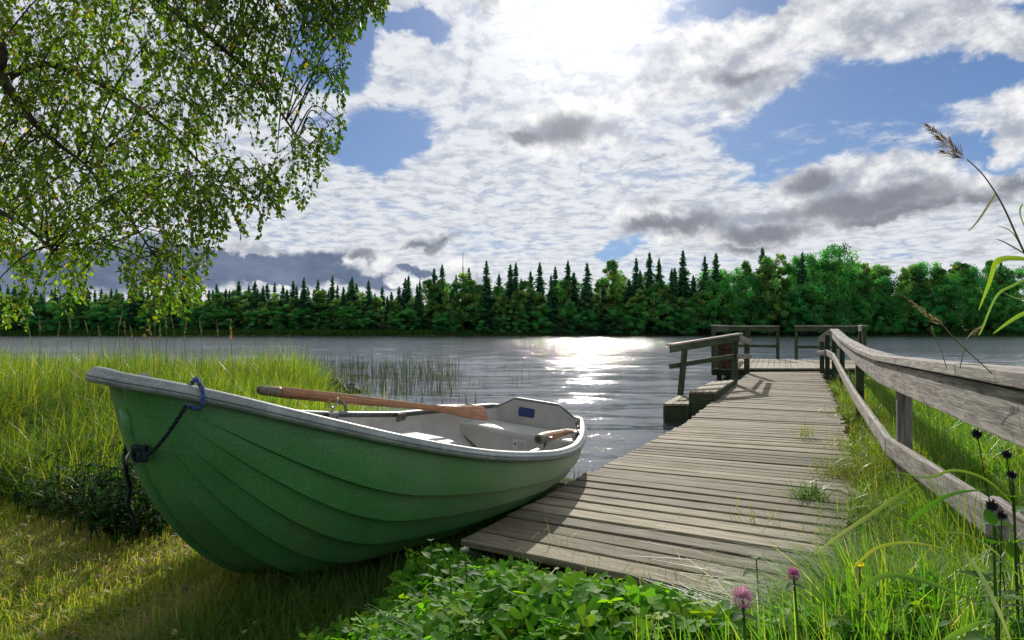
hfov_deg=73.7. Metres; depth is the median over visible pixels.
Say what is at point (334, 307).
birch tree
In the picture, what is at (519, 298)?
spruce tree
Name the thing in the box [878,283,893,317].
birch tree
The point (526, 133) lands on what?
sky
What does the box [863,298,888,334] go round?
leafy tree
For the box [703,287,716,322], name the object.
birch tree
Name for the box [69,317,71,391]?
plume grass
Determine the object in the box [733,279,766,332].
leafy tree
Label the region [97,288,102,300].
spruce tree
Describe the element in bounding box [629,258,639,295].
spruce tree
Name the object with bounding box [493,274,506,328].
spruce tree
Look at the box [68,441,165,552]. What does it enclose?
weed clump
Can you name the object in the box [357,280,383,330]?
spruce tree
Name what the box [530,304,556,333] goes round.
leafy tree
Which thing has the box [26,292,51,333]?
spruce tree
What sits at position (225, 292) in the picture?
spruce tree
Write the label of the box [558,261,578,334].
spruce tree
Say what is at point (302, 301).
spruce tree
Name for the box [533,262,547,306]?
spruce tree
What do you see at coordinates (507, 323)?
leafy tree
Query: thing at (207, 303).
birch tree
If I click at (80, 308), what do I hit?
spruce tree
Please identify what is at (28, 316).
spruce tree
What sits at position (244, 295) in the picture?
birch tree
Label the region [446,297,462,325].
birch tree
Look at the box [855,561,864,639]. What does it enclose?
buttercup
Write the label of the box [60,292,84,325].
birch tree
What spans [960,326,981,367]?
plume grass
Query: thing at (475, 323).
leafy tree
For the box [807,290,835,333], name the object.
leafy tree
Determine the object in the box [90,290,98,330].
spruce tree
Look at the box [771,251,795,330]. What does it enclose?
birch tree
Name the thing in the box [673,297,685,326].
birch tree
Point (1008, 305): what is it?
leafy tree
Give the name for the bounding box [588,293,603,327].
birch tree
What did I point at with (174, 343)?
plume grass
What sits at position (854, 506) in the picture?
grass tuft
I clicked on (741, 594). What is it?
clover flower
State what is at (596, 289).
wood
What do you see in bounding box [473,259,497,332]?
spruce tree
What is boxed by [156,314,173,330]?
leafy tree
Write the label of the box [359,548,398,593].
grass tuft
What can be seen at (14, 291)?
spruce tree
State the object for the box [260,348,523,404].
water reeds
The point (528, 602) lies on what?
clover patch
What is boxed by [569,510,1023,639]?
fine grass
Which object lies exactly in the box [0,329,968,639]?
ground
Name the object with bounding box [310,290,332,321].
birch tree
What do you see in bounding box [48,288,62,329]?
spruce tree
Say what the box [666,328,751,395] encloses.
step railing
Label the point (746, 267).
birch tree
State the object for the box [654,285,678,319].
birch tree
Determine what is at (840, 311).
leafy tree
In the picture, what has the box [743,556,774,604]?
herb plant
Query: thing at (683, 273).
spruce tree
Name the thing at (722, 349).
wooden box
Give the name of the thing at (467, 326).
spruce tree
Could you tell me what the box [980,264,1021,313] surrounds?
leafy tree
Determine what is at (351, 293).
spruce tree
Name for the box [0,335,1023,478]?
lake water
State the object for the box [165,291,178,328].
spruce tree
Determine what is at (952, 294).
leafy tree
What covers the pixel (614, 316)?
leafy tree
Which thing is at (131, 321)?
spruce tree
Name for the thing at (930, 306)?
leafy tree
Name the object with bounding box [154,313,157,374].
plume grass
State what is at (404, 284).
spruce tree
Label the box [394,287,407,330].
spruce tree
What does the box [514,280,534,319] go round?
birch tree
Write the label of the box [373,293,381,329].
spruce tree
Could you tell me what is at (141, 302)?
spruce tree
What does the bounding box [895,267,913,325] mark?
birch tree
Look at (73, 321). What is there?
leafy tree
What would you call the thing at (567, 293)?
birch tree
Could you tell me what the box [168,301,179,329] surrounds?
birch tree
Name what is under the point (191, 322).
leafy tree
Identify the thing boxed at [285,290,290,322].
spruce tree
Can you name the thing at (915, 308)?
leafy tree
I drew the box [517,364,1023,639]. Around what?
lush grass
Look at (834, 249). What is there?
leafy tree
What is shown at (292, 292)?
spruce tree
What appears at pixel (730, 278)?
leafy tree
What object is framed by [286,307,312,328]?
leafy tree
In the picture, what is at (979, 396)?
handrail
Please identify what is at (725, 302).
birch tree
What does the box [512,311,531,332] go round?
leafy tree
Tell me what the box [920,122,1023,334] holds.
reed plant
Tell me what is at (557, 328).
willow bush
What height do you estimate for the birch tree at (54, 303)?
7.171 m
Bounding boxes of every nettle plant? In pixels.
[420,539,441,598]
[436,547,461,600]
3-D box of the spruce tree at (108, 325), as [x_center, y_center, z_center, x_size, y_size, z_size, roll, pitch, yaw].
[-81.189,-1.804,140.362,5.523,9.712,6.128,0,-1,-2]
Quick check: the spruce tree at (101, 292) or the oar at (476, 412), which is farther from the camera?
the spruce tree at (101, 292)
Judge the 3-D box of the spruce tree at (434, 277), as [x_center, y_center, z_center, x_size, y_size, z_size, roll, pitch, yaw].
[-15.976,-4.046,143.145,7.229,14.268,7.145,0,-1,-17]
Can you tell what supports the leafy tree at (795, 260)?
on the ground at (552, 489)
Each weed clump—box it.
[0,455,82,499]
[4,456,134,522]
[31,440,163,532]
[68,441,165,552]
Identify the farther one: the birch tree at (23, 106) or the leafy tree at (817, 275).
the leafy tree at (817, 275)
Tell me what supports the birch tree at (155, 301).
on the ground at (552, 489)
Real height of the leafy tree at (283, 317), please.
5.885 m
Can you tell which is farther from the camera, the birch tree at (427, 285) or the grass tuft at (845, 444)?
the birch tree at (427, 285)
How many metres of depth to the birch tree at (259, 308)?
138.75 m
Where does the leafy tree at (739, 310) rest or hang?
on the ground at (552, 489)
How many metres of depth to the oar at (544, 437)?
4.85 m
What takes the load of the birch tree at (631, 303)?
on the ground at (552, 489)
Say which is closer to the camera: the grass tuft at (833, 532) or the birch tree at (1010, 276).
the grass tuft at (833, 532)
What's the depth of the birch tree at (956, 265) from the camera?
143.12 m
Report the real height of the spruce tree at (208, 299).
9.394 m
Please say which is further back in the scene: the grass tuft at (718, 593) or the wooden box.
the wooden box
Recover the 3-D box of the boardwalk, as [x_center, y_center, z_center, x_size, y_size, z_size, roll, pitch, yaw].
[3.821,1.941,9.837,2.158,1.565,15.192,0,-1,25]
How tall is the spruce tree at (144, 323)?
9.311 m
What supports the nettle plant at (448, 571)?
on the ground at (552, 489)
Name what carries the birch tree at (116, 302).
on the ground at (552, 489)
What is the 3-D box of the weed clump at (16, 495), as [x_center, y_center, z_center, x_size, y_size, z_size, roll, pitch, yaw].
[-2.813,1.108,4.500,0.830,0.362,0.619,0,-1,12]
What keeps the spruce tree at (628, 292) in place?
on the ground at (552, 489)
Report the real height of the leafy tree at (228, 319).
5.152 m
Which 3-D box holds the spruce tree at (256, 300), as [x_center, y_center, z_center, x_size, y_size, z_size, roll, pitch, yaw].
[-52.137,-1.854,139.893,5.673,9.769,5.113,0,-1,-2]
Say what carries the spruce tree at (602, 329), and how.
on the ground at (552, 489)
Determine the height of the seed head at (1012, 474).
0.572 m
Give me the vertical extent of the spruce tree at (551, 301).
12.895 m
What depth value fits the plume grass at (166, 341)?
7.50 m
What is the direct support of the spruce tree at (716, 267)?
on the ground at (552, 489)
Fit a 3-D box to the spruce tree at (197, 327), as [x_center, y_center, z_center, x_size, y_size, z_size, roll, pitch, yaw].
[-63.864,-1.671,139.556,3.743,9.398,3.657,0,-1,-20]
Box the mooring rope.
[123,377,205,539]
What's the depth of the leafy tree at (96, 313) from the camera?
137.71 m
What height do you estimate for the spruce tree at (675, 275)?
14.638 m
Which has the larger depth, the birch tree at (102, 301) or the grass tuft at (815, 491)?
the birch tree at (102, 301)
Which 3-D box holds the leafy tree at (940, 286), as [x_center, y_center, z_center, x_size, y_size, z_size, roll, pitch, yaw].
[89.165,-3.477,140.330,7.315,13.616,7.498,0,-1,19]
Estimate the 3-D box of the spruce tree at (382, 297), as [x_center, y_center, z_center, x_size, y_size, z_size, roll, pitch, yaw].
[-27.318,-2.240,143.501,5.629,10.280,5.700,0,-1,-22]
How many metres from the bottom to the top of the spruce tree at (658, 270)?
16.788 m
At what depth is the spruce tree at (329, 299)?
139.77 m
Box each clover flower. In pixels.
[729,585,756,639]
[785,567,805,639]
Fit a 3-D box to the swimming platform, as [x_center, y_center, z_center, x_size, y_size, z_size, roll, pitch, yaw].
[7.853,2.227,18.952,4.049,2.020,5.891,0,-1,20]
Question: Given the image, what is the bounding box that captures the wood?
[0,259,1023,330]
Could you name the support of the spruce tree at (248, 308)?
on the ground at (552, 489)
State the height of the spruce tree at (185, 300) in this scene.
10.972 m
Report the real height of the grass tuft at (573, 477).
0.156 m
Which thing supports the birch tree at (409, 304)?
on the ground at (552, 489)
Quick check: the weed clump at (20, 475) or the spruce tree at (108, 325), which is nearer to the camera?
the weed clump at (20, 475)
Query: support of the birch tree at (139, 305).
on the ground at (552, 489)
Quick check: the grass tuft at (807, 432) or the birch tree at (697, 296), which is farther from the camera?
the birch tree at (697, 296)
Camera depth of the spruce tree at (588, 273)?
143.64 m
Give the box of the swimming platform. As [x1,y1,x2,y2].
[712,359,866,380]
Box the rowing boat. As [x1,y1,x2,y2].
[85,366,586,574]
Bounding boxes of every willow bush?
[378,322,388,332]
[554,322,565,333]
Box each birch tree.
[0,0,390,338]
[0,294,22,326]
[13,289,33,329]
[21,295,39,325]
[41,301,59,323]
[55,297,72,327]
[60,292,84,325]
[77,298,98,329]
[94,294,113,324]
[106,292,127,323]
[124,300,141,325]
[140,300,160,325]
[150,293,173,324]
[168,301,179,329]
[177,299,195,325]
[196,300,215,328]
[205,293,227,325]
[224,296,244,324]
[234,290,254,324]
[251,301,267,326]
[261,292,289,328]
[284,298,294,325]
[298,294,315,318]
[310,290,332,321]
[325,299,343,328]
[343,300,361,326]
[347,291,373,329]
[366,296,385,329]
[388,299,402,326]
[403,298,414,325]
[419,279,438,322]
[431,279,449,325]
[445,271,480,328]
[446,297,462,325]
[463,279,477,326]
[468,284,490,325]
[490,285,510,326]
[507,292,525,326]
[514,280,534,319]
[527,291,545,323]
[547,286,564,322]
[554,279,577,327]
[579,289,593,310]
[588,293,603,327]
[598,259,626,319]
[609,288,623,325]
[624,297,639,334]
[632,288,649,334]
[645,282,669,334]
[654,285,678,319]
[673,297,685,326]
[686,292,708,334]
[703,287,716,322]
[717,293,735,325]
[736,260,755,325]
[752,255,782,334]
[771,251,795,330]
[854,261,875,317]
[869,263,897,316]
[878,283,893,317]
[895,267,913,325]
[906,262,933,311]
[923,267,954,327]
[946,261,976,327]
[951,278,968,329]
[980,260,1003,329]
[1002,269,1018,308]
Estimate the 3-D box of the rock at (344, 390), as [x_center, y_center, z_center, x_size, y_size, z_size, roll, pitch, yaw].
[-3.964,1.558,14.337,1.019,0.810,0.671,0,-1,0]
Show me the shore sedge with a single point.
(280, 331)
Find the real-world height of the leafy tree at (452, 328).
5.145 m
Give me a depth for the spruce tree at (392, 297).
140.43 m
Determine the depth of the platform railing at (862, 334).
21.21 m
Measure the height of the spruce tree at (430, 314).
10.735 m
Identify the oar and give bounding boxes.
[257,385,488,420]
[534,429,575,444]
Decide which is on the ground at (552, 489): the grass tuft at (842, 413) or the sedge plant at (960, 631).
the sedge plant at (960, 631)
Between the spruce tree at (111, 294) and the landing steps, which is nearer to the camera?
the landing steps
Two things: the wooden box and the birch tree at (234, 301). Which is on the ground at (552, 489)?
the birch tree at (234, 301)
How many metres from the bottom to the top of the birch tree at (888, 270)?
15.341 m
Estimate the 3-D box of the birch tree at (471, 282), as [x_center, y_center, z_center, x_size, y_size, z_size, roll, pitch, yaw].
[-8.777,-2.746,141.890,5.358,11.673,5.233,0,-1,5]
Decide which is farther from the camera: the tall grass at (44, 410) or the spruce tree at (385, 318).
the spruce tree at (385, 318)
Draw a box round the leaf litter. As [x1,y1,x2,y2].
[0,504,307,639]
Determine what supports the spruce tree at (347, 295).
on the ground at (552, 489)
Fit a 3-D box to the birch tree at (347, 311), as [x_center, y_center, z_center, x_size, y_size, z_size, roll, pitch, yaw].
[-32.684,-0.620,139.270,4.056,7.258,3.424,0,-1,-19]
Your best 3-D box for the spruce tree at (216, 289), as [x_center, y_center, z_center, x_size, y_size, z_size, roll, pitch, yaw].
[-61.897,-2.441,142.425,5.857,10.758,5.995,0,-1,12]
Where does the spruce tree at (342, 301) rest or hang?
on the ground at (552, 489)
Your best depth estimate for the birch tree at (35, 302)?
140.24 m
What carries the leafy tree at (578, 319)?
on the ground at (552, 489)
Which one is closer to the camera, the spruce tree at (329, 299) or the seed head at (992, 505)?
the seed head at (992, 505)
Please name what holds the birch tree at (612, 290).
on the ground at (552, 489)
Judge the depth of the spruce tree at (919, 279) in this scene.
140.91 m
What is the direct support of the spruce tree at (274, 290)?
on the ground at (552, 489)
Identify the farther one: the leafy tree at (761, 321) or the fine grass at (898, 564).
the leafy tree at (761, 321)
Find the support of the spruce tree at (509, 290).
on the ground at (552, 489)
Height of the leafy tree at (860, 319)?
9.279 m
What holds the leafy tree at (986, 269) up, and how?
on the ground at (552, 489)
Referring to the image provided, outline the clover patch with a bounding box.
[297,542,951,639]
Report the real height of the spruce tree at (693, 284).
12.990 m
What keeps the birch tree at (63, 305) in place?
on the ground at (552, 489)
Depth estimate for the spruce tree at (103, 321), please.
139.67 m
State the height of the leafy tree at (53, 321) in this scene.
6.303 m
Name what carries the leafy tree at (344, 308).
on the ground at (552, 489)
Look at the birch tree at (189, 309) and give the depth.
140.46 m
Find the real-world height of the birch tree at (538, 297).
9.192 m
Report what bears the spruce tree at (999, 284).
on the ground at (552, 489)
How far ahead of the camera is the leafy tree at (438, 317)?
137.62 m
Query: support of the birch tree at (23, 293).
on the ground at (552, 489)
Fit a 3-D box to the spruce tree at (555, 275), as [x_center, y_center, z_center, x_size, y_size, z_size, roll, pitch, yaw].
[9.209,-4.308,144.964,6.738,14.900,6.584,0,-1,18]
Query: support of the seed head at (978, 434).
on the ground at (552, 489)
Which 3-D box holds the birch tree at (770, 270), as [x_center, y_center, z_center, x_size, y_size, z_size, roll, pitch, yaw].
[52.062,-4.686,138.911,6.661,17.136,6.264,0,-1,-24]
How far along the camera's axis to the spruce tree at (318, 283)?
142.87 m
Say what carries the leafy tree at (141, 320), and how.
on the ground at (552, 489)
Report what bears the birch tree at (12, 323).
on the ground at (552, 489)
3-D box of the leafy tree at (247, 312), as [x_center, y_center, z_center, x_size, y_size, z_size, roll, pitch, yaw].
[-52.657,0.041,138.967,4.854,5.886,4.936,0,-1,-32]
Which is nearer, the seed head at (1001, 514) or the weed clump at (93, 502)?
the seed head at (1001, 514)
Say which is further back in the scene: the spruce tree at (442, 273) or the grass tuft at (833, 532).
the spruce tree at (442, 273)
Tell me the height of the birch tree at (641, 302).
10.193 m
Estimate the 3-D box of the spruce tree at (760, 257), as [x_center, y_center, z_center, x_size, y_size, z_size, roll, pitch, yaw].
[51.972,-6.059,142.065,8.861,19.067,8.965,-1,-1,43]
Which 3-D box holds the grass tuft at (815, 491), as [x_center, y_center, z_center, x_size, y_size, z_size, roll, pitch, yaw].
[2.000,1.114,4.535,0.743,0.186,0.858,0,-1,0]
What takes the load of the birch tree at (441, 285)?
on the ground at (552, 489)
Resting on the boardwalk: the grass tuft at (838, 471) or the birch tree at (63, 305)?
the grass tuft at (838, 471)
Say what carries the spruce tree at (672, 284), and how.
on the ground at (552, 489)
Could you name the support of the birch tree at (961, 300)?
on the ground at (552, 489)
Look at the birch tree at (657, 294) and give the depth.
138.68 m
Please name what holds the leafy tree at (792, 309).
on the ground at (552, 489)
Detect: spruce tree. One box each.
[0,286,9,329]
[1,287,23,333]
[21,293,34,329]
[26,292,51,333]
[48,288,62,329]
[63,291,75,329]
[72,299,89,330]
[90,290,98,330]
[95,293,110,330]
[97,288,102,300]
[104,288,121,330]
[108,288,113,299]
[115,294,127,329]
[122,289,139,330]
[129,288,145,327]
[138,291,156,330]
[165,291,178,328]
[173,297,187,329]
[174,283,194,328]
[192,296,202,330]
[197,290,220,330]
[211,284,220,309]
[212,289,227,330]
[220,289,237,331]
[232,281,243,330]
[238,285,252,329]
[239,281,268,327]
[245,288,269,330]
[259,286,274,329]
[264,283,270,318]
[268,282,277,329]
[274,286,291,329]
[285,286,302,329]
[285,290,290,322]
[288,281,295,303]
[292,278,314,330]
[310,279,319,325]
[310,286,319,328]
[311,288,325,330]
[318,290,337,329]
[328,274,335,302]
[332,285,339,328]
[334,286,345,328]
[337,281,350,329]
[339,277,359,330]
[355,282,360,326]
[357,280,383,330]
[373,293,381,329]
[379,287,385,313]
[381,296,388,329]
[382,291,397,330]
[384,294,398,329]
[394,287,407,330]
[400,277,406,303]
[401,274,414,328]
[407,285,422,329]
[410,281,430,330]
[423,269,444,330]
[425,284,438,329]
[434,265,449,328]
[441,289,464,329]
[461,268,476,330]
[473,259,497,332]
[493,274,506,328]
[500,263,516,329]
[510,279,526,329]
[513,263,518,292]
[519,289,539,333]
[525,270,535,312]
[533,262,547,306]
[536,285,549,329]
[543,275,559,333]
[549,267,558,300]
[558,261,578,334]
[558,272,589,333]
[579,280,593,334]
[580,263,597,311]
[590,286,618,334]
[617,279,640,331]
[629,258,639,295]
[632,270,654,334]
[642,251,655,329]
[645,275,677,334]
[651,259,668,334]
[665,269,683,334]
[670,266,679,332]
[677,251,694,329]
[678,283,687,329]
[686,275,701,331]
[694,256,716,331]
[707,286,731,334]
[708,253,735,331]
[743,247,781,333]
[782,251,821,334]
[877,272,900,332]
[908,268,935,332]
[931,322,955,330]
[985,262,1019,332]
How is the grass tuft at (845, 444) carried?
on the boardwalk
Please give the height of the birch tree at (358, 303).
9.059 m
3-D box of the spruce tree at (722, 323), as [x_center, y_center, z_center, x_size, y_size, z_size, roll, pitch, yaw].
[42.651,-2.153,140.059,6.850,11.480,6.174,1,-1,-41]
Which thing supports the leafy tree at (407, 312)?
on the ground at (552, 489)
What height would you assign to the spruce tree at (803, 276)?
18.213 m
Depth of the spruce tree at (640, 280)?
141.50 m
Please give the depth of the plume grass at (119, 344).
8.50 m
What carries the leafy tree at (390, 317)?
on the ground at (552, 489)
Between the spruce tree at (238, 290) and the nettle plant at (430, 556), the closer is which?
the nettle plant at (430, 556)
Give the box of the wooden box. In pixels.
[714,343,731,368]
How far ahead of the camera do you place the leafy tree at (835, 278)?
138.44 m
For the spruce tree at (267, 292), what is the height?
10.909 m
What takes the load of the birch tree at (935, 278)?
on the ground at (552, 489)
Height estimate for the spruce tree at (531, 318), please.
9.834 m
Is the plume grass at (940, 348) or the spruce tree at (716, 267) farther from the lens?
the spruce tree at (716, 267)
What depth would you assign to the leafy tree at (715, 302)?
137.78 m
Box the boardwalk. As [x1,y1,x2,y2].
[461,371,893,603]
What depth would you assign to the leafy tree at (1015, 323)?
138.13 m
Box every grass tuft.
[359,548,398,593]
[524,520,604,573]
[551,464,594,488]
[585,538,745,592]
[637,547,782,609]
[729,494,777,531]
[750,530,863,578]
[768,472,864,507]
[774,510,914,553]
[779,444,901,483]
[792,419,813,437]
[797,459,877,485]
[806,426,876,455]
[806,484,915,537]
[807,384,843,394]
[817,403,861,422]
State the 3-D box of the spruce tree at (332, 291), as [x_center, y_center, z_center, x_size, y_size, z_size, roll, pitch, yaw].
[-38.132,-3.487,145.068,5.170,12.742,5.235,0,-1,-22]
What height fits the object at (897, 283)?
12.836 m
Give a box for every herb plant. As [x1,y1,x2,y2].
[454,546,482,583]
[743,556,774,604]
[956,509,1023,639]
[975,477,1023,639]
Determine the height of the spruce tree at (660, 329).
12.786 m
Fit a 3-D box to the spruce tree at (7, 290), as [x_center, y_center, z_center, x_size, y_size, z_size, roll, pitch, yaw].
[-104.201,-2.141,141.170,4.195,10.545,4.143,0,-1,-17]
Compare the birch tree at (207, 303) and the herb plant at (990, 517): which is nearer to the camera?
the herb plant at (990, 517)
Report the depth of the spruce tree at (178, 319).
139.70 m
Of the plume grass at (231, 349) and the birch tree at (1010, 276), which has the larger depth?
the birch tree at (1010, 276)
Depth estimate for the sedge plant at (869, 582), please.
1.00 m
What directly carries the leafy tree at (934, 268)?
on the ground at (552, 489)
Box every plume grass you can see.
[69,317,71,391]
[118,314,121,370]
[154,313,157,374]
[164,318,167,375]
[170,312,174,363]
[229,319,233,380]
[895,290,991,373]
[932,328,946,367]
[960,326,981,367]
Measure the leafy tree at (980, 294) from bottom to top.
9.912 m
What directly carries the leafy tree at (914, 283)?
on the ground at (552, 489)
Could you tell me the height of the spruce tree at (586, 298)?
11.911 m
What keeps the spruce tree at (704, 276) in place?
on the ground at (552, 489)
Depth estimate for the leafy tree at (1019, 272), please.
140.87 m
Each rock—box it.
[320,375,348,393]
[347,382,361,392]
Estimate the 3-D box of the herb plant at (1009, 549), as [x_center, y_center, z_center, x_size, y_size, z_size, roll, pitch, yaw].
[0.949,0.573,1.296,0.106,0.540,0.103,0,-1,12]
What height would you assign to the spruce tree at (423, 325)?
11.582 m
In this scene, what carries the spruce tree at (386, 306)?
on the ground at (552, 489)
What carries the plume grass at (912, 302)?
on the ground at (552, 489)
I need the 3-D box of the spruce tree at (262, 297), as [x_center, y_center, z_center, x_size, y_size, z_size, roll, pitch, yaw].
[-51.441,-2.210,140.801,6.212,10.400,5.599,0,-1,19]
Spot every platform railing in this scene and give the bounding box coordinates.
[710,325,779,373]
[794,325,866,362]
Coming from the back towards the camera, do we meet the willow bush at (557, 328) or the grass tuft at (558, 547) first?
the willow bush at (557, 328)
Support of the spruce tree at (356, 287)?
on the ground at (552, 489)
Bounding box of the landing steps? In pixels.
[663,380,734,421]
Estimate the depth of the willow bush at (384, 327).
138.30 m
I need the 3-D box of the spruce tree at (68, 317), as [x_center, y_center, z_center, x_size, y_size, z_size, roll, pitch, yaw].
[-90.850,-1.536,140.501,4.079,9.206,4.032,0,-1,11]
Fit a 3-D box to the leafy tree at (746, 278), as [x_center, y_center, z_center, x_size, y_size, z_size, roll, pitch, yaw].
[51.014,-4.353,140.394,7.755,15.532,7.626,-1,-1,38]
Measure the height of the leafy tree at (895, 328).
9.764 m
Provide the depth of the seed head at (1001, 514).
1.15 m
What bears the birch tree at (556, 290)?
on the ground at (552, 489)
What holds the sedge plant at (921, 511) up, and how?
on the ground at (552, 489)
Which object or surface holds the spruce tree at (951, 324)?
on the ground at (552, 489)
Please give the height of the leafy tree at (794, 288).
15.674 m
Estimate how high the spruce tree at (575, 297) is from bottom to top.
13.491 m
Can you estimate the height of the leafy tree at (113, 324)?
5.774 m
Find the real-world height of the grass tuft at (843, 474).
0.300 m
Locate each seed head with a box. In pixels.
[971,429,1021,635]
[983,498,1023,639]
[996,510,1023,639]
[1000,449,1023,637]
[1005,469,1023,639]
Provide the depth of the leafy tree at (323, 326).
138.32 m
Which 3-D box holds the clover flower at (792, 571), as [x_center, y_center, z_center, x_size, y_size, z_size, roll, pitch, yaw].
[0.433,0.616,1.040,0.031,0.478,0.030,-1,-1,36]
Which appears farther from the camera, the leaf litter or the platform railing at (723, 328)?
the platform railing at (723, 328)
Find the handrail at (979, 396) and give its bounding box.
[817,329,1023,551]
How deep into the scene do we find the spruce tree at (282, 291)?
140.73 m
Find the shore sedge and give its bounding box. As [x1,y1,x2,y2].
[0,328,1023,335]
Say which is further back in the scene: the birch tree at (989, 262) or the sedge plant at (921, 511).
the birch tree at (989, 262)
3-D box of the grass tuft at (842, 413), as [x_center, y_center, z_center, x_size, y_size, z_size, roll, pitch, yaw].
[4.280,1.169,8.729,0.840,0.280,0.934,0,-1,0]
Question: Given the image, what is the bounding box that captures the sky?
[0,0,1023,325]
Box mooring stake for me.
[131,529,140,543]
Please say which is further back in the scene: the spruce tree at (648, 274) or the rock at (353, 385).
the spruce tree at (648, 274)
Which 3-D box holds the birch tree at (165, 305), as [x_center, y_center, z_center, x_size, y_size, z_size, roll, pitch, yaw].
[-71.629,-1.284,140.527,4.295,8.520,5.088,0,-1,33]
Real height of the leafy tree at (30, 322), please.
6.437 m
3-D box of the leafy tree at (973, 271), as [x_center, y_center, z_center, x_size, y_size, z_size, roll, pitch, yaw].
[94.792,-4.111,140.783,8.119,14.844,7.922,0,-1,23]
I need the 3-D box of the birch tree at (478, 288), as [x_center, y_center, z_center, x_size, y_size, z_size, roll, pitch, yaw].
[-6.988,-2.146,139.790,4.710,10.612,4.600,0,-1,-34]
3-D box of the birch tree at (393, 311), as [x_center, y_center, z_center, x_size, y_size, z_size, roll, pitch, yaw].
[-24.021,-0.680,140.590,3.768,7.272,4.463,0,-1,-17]
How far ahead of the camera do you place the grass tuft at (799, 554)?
3.38 m
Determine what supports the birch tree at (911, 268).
on the ground at (552, 489)
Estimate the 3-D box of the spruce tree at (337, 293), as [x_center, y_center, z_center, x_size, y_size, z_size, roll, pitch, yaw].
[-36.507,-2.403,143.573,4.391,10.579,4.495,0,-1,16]
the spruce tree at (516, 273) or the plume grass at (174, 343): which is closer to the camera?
the plume grass at (174, 343)
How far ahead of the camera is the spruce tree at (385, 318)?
141.14 m
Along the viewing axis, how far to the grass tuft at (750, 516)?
4.05 m
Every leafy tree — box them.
[21,304,52,331]
[38,304,68,331]
[64,314,87,331]
[83,304,115,329]
[104,307,128,330]
[134,309,157,329]
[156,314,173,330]
[171,306,199,329]
[195,305,222,329]
[218,310,239,329]
[241,307,264,330]
[262,307,289,330]
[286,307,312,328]
[312,312,330,330]
[332,305,358,330]
[357,313,377,329]
[386,314,403,330]
[398,309,421,330]
[431,312,452,331]
[440,310,462,331]
[468,308,492,331]
[494,314,511,332]
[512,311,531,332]
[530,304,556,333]
[557,305,582,334]
[578,308,603,334]
[604,304,631,334]
[619,304,649,334]
[650,304,675,334]
[671,308,702,334]
[679,298,701,331]
[698,278,738,332]
[717,289,749,333]
[718,265,750,320]
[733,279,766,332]
[740,264,778,325]
[752,297,773,334]
[773,292,800,334]
[775,262,815,326]
[787,253,822,324]
[790,284,823,334]
[803,247,842,334]
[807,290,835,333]
[813,261,846,324]
[820,242,860,324]
[824,295,853,334]
[833,247,872,325]
[848,293,873,334]
[854,265,900,328]
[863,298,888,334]
[875,289,909,334]
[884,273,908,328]
[901,294,929,334]
[905,280,934,327]
[911,260,944,320]
[917,292,946,334]
[931,284,969,334]
[932,271,965,329]
[943,282,977,332]
[955,265,993,330]
[962,264,996,324]
[966,288,1000,331]
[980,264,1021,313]
[989,295,1021,331]
[1002,300,1023,331]
[1005,265,1023,327]
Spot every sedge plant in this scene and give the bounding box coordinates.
[813,469,1023,580]
[847,541,991,607]
[943,545,1010,639]
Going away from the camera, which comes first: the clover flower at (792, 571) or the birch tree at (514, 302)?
the clover flower at (792, 571)
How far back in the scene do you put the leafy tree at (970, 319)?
138.15 m
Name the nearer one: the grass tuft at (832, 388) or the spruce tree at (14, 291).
the grass tuft at (832, 388)
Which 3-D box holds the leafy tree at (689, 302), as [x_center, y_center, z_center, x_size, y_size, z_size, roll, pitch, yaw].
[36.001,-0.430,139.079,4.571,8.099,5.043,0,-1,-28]
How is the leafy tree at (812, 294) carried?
on the ground at (552, 489)
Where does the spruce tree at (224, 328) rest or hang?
on the ground at (552, 489)
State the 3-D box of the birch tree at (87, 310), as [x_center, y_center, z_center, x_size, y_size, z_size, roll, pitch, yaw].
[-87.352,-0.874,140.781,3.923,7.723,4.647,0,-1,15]
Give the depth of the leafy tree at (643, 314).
137.41 m
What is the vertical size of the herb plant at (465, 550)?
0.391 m
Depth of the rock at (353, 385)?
14.83 m
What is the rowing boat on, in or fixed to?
on the ground at (552, 489)
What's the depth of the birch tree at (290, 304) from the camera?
139.24 m
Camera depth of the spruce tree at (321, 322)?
139.65 m
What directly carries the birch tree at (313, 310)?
on the ground at (552, 489)
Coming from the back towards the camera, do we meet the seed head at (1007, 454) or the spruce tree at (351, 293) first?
the spruce tree at (351, 293)
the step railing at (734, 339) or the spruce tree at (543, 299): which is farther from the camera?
the spruce tree at (543, 299)
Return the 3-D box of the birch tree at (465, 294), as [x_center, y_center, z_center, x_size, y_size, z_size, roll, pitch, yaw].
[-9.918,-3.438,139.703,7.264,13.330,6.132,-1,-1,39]
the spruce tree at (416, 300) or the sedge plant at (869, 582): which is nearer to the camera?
the sedge plant at (869, 582)
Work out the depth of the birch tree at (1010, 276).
141.65 m
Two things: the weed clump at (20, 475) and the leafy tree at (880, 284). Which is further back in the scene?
the leafy tree at (880, 284)
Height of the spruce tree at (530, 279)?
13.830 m
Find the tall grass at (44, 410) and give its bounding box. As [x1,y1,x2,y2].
[0,335,466,527]

